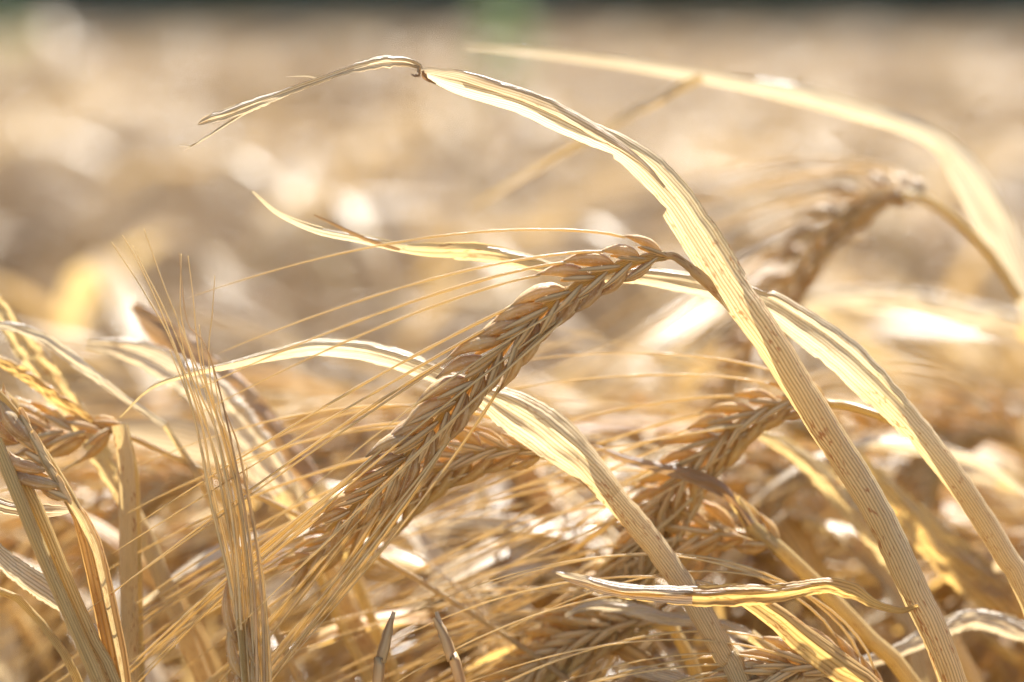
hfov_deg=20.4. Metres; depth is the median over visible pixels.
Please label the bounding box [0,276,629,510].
barley plant
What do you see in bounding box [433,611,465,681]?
broken straw
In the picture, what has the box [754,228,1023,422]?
barley plant
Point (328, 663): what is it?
barley plant
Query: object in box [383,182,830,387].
barley plant
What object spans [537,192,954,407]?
barley plant
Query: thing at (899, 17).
woodland
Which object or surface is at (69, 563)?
barley plant
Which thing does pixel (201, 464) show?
barley plant
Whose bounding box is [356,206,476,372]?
barley plant
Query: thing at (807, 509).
dry leaf
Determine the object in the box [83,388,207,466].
barley plant
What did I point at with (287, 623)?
barley plant
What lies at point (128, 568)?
leaning straw
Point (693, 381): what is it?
barley plant
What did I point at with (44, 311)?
barley plant
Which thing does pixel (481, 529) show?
barley plant
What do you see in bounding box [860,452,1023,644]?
dry leaf
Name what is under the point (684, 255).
barley plant
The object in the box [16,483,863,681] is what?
barley plant
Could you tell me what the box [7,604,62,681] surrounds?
dry leaf
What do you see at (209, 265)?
barley plant
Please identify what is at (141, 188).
barley plant
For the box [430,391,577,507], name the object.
barley plant
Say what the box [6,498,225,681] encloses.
dry leaf
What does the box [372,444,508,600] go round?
barley plant
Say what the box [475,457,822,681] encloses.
dry leaf
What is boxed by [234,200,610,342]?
barley plant
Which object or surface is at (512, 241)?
barley plant
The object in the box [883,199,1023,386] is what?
barley plant
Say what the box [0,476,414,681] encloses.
barley plant
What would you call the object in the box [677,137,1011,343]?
barley plant
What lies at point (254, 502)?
dry leaf
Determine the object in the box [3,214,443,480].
barley plant
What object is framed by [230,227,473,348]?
barley plant
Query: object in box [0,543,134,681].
dry leaf
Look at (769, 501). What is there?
barley plant
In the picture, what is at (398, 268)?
barley plant
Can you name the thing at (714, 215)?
barley plant
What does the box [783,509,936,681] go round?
dry leaf
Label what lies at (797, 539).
dry leaf
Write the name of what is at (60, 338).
barley plant
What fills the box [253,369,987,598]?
barley plant
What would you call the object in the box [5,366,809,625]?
barley plant
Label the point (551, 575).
dry leaf
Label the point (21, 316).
barley plant
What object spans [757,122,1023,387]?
barley plant
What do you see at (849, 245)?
barley plant
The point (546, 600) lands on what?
barley plant
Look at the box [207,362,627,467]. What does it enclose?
barley plant
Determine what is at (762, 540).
barley plant
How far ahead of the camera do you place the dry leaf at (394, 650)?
0.70 m
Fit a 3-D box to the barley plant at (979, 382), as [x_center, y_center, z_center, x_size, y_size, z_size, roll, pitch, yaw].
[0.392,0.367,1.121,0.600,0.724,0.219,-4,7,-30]
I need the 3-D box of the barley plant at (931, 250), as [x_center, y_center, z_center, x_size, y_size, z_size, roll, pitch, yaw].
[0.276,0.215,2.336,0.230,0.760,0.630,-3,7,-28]
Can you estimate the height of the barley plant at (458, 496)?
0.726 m
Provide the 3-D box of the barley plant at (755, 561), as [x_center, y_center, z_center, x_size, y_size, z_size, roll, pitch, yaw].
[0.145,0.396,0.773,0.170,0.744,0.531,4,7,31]
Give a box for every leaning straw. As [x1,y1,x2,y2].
[0,437,104,681]
[0,587,82,681]
[21,484,120,681]
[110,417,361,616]
[112,424,139,681]
[311,564,372,681]
[343,550,402,681]
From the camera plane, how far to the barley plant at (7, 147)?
2.65 m
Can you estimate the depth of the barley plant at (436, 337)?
1.25 m
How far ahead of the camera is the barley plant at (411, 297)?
1.36 m
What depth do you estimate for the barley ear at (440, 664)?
0.70 m
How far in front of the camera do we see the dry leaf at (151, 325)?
0.62 m
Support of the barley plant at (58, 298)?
on the ground
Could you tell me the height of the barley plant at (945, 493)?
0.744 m
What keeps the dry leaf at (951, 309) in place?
on the ground
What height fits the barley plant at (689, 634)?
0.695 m
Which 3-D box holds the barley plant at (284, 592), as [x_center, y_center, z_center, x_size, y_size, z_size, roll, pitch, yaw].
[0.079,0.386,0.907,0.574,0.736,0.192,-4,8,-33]
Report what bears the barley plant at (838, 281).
on the ground
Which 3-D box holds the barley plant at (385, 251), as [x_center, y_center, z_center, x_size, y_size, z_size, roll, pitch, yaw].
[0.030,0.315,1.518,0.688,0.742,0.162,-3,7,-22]
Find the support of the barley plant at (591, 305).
on the ground
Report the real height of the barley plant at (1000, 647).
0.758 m
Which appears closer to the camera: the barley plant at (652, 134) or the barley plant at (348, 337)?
the barley plant at (348, 337)
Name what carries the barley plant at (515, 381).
on the ground
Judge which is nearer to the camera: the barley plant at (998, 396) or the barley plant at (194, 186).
the barley plant at (998, 396)
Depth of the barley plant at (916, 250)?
2.34 m
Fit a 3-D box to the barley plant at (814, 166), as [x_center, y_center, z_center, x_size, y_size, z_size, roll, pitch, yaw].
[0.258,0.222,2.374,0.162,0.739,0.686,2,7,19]
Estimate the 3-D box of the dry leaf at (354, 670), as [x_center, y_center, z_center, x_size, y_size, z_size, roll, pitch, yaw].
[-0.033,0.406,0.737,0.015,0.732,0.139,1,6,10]
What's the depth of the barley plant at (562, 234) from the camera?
2.41 m
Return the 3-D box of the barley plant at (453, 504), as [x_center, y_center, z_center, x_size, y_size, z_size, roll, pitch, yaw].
[0.056,0.399,0.775,0.527,0.738,0.169,1,6,6]
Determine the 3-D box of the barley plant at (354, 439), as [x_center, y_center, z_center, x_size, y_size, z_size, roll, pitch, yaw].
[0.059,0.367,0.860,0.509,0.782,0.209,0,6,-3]
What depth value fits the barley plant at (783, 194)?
1.73 m
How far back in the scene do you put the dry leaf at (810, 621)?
0.91 m
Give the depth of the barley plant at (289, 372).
1.22 m
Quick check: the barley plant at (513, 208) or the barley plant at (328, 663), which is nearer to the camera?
the barley plant at (328, 663)
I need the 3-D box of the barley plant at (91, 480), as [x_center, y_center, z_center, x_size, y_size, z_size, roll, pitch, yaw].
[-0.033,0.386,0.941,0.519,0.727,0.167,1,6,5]
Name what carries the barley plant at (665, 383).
on the ground
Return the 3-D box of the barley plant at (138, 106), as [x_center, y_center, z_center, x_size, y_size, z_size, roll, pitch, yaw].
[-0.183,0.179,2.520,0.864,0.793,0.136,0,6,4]
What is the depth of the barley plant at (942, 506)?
0.74 m
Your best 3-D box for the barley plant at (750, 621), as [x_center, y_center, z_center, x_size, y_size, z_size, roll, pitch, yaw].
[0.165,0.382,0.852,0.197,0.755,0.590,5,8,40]
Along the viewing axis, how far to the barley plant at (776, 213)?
2.08 m
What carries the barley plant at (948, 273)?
on the ground
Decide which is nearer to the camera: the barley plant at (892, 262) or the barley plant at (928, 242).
the barley plant at (892, 262)
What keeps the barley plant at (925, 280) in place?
on the ground
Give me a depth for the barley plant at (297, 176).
2.15 m
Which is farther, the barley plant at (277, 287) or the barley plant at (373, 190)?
the barley plant at (373, 190)
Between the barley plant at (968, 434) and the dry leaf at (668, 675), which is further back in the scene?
the barley plant at (968, 434)
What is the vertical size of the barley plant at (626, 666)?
0.757 m
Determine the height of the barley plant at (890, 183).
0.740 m
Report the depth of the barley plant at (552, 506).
0.67 m
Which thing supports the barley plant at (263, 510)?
on the ground
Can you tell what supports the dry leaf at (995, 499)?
on the ground
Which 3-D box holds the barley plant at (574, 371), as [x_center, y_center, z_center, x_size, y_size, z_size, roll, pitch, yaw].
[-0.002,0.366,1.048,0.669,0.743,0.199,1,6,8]
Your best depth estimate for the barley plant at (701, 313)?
1.04 m
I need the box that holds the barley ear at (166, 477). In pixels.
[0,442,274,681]
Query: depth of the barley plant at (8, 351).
0.99 m
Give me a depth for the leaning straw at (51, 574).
0.55 m
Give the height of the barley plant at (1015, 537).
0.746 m
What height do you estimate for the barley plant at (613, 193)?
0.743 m
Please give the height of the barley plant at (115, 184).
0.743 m
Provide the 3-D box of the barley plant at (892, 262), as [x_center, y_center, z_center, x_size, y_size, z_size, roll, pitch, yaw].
[0.261,0.289,1.609,0.846,0.775,0.144,0,6,1]
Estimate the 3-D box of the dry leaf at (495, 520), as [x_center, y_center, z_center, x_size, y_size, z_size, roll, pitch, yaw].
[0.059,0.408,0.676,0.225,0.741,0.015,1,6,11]
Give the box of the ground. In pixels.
[1,32,1020,549]
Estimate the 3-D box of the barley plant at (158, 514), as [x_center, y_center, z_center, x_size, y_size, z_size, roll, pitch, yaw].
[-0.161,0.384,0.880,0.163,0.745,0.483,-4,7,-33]
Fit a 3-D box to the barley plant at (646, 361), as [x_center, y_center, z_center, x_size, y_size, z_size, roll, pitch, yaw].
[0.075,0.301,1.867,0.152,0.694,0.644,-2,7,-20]
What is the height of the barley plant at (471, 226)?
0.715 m
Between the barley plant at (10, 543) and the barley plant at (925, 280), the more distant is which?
the barley plant at (925, 280)
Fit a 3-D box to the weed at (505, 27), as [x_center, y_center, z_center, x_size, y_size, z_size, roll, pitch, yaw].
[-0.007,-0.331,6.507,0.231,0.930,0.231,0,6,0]
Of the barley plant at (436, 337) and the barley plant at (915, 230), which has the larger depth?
the barley plant at (915, 230)
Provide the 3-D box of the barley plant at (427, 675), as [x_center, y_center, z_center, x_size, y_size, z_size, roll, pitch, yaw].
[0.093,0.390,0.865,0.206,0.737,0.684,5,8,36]
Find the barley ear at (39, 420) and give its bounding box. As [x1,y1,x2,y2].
[0,390,144,681]
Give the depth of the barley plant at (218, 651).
0.71 m
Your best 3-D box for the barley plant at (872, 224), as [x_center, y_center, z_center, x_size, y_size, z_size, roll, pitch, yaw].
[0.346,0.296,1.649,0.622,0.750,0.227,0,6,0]
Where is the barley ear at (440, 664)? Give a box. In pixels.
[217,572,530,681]
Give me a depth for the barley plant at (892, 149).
2.59 m
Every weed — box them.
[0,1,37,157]
[462,0,539,241]
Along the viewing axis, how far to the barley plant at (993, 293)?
1.49 m
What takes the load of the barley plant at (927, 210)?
on the ground
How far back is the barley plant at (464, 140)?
2.25 m
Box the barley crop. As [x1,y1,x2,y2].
[0,19,1023,549]
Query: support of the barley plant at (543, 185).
on the ground
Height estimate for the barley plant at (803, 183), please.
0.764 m
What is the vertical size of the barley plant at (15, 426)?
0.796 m
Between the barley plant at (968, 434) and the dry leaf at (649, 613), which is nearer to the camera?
the dry leaf at (649, 613)
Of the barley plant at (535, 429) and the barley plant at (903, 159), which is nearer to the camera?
the barley plant at (535, 429)
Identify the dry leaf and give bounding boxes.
[0,295,211,681]
[0,321,304,681]
[0,355,574,681]
[0,486,250,628]
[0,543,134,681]
[0,611,25,681]
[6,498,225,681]
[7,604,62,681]
[8,446,285,637]
[21,559,164,681]
[24,556,272,621]
[74,457,167,681]
[85,337,389,681]
[86,528,487,681]
[131,302,390,680]
[146,604,329,681]
[151,621,226,681]
[165,494,469,663]
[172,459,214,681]
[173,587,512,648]
[192,481,505,681]
[212,553,593,681]
[255,559,400,658]
[272,610,515,670]
[291,513,761,677]
[316,560,360,678]
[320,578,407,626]
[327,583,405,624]
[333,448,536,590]
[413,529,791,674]
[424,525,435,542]
[441,564,688,674]
[446,636,665,681]
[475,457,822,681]
[556,476,727,681]
[556,571,918,681]
[564,599,796,665]
[581,465,849,648]
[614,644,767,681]
[618,666,698,681]
[670,414,894,668]
[686,464,897,625]
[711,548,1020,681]
[732,437,1023,518]
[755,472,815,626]
[758,431,983,681]
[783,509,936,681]
[803,286,1023,337]
[838,454,1023,491]
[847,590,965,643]
[859,609,1023,666]
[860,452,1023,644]
[897,453,1023,529]
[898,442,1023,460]
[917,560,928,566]
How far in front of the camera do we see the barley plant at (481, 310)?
1.47 m
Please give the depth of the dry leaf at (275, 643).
0.74 m
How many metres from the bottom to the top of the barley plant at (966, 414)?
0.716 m
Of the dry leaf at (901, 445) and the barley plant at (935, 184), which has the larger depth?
the barley plant at (935, 184)
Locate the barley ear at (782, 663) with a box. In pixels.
[374,553,882,681]
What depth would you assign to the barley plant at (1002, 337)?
1.88 m
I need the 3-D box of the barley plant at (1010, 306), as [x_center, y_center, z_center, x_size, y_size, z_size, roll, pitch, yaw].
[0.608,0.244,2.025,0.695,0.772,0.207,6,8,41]
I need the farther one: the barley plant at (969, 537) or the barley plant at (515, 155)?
the barley plant at (515, 155)
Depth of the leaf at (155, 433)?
0.64 m
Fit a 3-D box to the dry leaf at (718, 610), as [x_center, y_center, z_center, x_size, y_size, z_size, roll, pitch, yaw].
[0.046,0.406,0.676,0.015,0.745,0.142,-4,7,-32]
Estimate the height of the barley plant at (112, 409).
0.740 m
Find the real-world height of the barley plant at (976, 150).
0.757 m
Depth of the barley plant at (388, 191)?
2.31 m
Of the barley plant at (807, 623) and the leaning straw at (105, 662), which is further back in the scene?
the barley plant at (807, 623)
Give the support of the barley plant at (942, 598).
on the ground
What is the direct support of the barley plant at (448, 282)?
on the ground
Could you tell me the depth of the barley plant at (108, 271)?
1.10 m
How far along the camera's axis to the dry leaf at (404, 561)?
0.67 m
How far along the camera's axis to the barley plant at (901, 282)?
1.54 m
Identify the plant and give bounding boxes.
[0,94,389,342]
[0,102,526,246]
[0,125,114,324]
[0,136,404,410]
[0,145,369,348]
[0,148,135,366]
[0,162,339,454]
[0,163,384,388]
[0,165,248,390]
[0,172,366,415]
[0,190,210,344]
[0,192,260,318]
[0,194,422,497]
[0,208,363,414]
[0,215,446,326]
[0,217,667,399]
[0,228,310,353]
[0,229,572,457]
[0,231,461,386]
[0,253,278,507]
[0,264,930,564]
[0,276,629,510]
[0,281,437,549]
[0,281,863,681]
[0,319,1023,676]
[0,321,621,500]
[0,330,148,598]
[0,332,229,679]
[0,338,84,490]
[0,344,482,636]
[0,366,326,681]
[0,367,129,410]
[0,377,814,681]
[0,379,166,412]
[0,383,130,681]
[0,393,461,506]
[0,399,1023,679]
[0,401,818,653]
[0,416,1023,633]
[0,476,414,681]
[0,513,105,681]
[0,522,604,681]
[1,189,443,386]
[2,103,467,279]
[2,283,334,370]
[2,531,272,577]
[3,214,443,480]
[3,402,312,497]
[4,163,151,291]
[5,157,392,393]
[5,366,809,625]
[6,423,617,681]
[7,356,670,449]
[8,152,935,390]
[10,166,332,389]
[10,338,771,517]
[16,445,819,656]
[16,463,232,660]
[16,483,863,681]
[20,444,1004,681]
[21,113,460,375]
[22,249,671,404]
[23,166,809,404]
[23,259,149,409]
[23,553,691,680]
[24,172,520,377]
[25,284,424,409]
[25,359,360,677]
[27,526,482,665]
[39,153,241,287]
[39,338,751,681]
[42,259,500,409]
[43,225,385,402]
[47,345,579,552]
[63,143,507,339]
[66,397,1023,681]
[68,189,475,380]
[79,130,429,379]
[82,429,1015,681]
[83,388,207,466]
[85,488,248,679]
[87,55,966,681]
[96,230,547,412]
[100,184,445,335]
[115,221,851,581]
[124,369,386,660]
[133,293,579,403]
[144,208,806,352]
[147,432,984,681]
[148,330,291,591]
[148,538,1003,669]
[158,437,601,681]
[160,149,539,356]
[161,376,616,669]
[163,385,956,681]
[165,113,553,356]
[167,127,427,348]
[171,605,693,675]
[173,305,348,673]
[183,339,719,669]
[184,372,1000,681]
[186,235,653,402]
[190,279,620,404]
[194,161,501,345]
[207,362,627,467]
[212,138,513,297]
[212,233,691,398]
[224,495,1023,674]
[227,434,1008,681]
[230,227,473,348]
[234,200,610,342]
[252,191,1023,681]
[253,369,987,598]
[261,163,577,321]
[266,154,775,385]
[272,295,850,581]
[272,505,859,681]
[276,191,819,356]
[276,469,778,681]
[281,151,592,321]
[281,443,921,681]
[288,330,771,681]
[288,585,339,681]
[302,186,832,325]
[304,434,607,676]
[307,193,902,373]
[317,594,988,673]
[319,108,591,337]
[319,198,1023,563]
[337,275,866,457]
[338,327,1023,681]
[343,208,738,347]
[343,231,1023,509]
[346,486,573,681]
[350,155,592,217]
[354,183,910,370]
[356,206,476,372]
[357,263,1020,401]
[359,201,917,364]
[364,258,653,391]
[370,148,1023,400]
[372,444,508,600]
[373,151,700,331]
[373,186,903,357]
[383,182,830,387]
[387,148,1015,381]
[394,253,851,394]
[395,184,519,296]
[396,302,634,538]
[396,347,761,536]
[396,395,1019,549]
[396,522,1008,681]
[398,167,1008,537]
[400,291,652,537]
[417,190,647,362]
[428,124,920,381]
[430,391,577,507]
[435,257,1005,391]
[439,250,672,359]
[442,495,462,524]
[447,172,679,304]
[450,286,720,363]
[455,309,1023,679]
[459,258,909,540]
[465,45,1023,457]
[471,462,564,680]
[477,260,982,380]
[519,147,1004,370]
[519,225,1011,369]
[528,300,914,516]
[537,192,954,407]
[544,206,646,371]
[545,179,848,401]
[549,216,949,404]
[554,190,985,389]
[556,190,658,314]
[563,171,1023,387]
[564,258,1016,416]
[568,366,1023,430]
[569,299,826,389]
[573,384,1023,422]
[578,241,1019,363]
[581,115,950,325]
[582,168,749,403]
[587,168,930,355]
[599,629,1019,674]
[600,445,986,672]
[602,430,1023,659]
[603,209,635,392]
[604,382,1020,681]
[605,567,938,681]
[612,198,1023,356]
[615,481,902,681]
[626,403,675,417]
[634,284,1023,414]
[652,206,1021,399]
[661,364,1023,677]
[669,221,1023,374]
[674,153,925,266]
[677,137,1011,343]
[680,128,780,377]
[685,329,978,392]
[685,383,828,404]
[700,201,975,374]
[701,214,965,421]
[705,147,1023,277]
[711,144,958,386]
[718,511,1023,681]
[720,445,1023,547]
[723,153,1023,403]
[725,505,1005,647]
[740,222,916,404]
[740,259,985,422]
[745,146,1023,402]
[754,165,878,374]
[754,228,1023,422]
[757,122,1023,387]
[757,126,1023,312]
[757,146,1022,218]
[757,242,970,387]
[768,110,996,346]
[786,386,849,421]
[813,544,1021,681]
[819,140,1023,313]
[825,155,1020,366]
[826,252,996,394]
[868,156,982,290]
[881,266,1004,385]
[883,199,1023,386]
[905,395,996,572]
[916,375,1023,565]
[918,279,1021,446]
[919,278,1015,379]
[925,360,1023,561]
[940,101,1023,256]
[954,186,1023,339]
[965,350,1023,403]
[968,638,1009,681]
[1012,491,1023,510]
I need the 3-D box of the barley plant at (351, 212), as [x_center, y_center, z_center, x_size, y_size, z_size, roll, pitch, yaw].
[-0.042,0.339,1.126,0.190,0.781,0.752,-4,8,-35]
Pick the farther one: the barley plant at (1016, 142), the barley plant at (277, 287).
the barley plant at (1016, 142)
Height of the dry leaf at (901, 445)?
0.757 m
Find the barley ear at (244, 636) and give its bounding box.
[111,229,272,681]
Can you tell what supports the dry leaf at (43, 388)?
on the ground
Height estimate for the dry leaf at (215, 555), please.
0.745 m
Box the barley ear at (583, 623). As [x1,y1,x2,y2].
[201,587,702,681]
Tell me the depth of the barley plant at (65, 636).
0.71 m
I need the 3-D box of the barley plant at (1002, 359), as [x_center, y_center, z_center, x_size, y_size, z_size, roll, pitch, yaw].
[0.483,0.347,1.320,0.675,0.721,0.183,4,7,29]
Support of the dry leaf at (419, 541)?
on the ground
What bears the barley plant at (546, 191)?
on the ground
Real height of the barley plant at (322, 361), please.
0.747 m
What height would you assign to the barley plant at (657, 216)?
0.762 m
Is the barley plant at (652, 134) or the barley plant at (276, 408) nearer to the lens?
the barley plant at (276, 408)
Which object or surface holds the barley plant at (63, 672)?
on the ground
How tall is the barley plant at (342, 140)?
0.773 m
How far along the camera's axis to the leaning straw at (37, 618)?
0.56 m
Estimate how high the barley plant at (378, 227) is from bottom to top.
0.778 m
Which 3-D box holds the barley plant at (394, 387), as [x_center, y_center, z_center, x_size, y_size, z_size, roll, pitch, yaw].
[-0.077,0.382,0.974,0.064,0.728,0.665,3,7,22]
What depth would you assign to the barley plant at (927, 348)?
1.22 m
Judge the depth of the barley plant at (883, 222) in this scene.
1.43 m
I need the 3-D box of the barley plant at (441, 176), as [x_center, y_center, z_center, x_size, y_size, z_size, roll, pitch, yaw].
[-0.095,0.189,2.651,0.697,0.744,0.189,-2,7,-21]
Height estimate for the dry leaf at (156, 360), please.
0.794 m
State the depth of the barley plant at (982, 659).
0.71 m
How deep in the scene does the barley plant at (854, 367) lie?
0.58 m
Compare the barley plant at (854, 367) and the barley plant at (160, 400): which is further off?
the barley plant at (160, 400)
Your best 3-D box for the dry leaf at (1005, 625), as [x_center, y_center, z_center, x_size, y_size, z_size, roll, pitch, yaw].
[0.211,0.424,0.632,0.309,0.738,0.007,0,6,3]
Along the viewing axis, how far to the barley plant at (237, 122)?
2.46 m
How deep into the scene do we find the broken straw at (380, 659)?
0.56 m
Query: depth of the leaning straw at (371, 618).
0.61 m
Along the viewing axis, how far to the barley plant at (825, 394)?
1.24 m
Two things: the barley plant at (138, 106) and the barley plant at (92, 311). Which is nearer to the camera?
the barley plant at (92, 311)
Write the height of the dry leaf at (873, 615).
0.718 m
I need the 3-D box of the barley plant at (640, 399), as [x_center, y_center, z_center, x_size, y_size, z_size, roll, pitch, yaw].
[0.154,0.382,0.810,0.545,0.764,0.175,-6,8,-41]
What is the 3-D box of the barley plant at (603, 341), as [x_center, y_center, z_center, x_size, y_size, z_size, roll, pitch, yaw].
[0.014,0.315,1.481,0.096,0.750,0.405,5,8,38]
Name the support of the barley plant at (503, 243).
on the ground
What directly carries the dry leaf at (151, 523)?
on the ground
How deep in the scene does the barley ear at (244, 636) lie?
0.56 m
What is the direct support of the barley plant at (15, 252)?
on the ground
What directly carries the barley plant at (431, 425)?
on the ground
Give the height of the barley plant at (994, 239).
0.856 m
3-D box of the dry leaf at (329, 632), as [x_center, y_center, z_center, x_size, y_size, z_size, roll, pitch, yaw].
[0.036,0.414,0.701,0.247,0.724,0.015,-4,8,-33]
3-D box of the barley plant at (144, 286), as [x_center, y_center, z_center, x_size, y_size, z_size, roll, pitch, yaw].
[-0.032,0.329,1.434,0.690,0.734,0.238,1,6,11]
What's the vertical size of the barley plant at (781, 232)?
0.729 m
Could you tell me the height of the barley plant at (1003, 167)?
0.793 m
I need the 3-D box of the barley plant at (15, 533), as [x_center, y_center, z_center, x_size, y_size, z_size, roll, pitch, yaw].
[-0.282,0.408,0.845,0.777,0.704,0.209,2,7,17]
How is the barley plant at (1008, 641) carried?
on the ground
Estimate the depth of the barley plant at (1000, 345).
2.11 m
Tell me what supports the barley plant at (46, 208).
on the ground
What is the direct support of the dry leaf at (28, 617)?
on the ground
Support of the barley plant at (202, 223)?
on the ground
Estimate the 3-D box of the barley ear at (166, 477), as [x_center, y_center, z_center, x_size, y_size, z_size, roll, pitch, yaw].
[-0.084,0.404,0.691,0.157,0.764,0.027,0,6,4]
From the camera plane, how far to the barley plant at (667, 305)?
1.12 m
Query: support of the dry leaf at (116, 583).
on the ground
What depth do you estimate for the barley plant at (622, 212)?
2.15 m
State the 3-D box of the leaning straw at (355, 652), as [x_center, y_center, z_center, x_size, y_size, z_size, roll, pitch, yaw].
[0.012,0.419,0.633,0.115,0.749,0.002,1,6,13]
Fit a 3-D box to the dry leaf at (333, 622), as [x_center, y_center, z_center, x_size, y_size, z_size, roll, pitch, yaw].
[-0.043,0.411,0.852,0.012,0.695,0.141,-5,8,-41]
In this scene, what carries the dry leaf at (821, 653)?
on the ground
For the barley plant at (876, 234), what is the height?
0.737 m
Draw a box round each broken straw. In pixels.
[372,611,395,681]
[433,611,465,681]
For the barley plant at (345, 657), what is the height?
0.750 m
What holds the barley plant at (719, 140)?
on the ground
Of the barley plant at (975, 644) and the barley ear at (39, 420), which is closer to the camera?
the barley ear at (39, 420)
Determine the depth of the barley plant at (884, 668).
0.69 m
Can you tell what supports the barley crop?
on the ground
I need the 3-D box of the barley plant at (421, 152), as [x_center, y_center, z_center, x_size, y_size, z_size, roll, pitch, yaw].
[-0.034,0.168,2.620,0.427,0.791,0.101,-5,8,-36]
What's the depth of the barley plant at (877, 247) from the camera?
1.48 m
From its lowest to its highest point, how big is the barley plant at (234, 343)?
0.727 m
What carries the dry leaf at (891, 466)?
on the ground
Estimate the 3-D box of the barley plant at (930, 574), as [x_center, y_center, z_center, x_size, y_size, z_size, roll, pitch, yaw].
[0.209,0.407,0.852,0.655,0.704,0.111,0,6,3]
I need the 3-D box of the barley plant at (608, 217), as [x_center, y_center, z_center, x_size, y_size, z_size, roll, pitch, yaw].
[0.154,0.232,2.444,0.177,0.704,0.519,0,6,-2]
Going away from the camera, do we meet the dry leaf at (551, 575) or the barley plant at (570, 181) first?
the dry leaf at (551, 575)
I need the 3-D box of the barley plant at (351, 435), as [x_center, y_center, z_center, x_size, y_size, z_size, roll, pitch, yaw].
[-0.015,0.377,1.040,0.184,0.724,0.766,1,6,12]
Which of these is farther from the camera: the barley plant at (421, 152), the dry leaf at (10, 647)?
the barley plant at (421, 152)
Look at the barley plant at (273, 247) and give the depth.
1.59 m
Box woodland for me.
[0,0,1023,56]
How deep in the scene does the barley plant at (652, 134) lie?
2.34 m
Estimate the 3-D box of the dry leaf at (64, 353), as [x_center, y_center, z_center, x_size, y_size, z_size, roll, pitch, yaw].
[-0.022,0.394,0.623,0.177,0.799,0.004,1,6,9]
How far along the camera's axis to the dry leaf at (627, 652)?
0.60 m
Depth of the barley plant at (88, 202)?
2.54 m
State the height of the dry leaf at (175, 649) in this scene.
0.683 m
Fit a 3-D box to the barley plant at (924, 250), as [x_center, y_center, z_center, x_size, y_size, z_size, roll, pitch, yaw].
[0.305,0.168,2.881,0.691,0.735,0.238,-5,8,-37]
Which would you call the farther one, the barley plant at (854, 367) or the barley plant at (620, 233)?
the barley plant at (620, 233)
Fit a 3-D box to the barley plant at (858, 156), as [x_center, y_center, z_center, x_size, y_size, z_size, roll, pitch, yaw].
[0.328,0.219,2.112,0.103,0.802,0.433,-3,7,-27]
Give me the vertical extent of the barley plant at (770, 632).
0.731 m
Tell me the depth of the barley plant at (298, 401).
0.88 m
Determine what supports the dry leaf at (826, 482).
on the ground
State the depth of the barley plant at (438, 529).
0.75 m
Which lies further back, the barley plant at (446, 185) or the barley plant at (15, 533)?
the barley plant at (446, 185)
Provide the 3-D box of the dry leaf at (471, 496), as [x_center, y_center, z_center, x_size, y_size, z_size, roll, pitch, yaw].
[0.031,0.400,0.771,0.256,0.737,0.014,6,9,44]

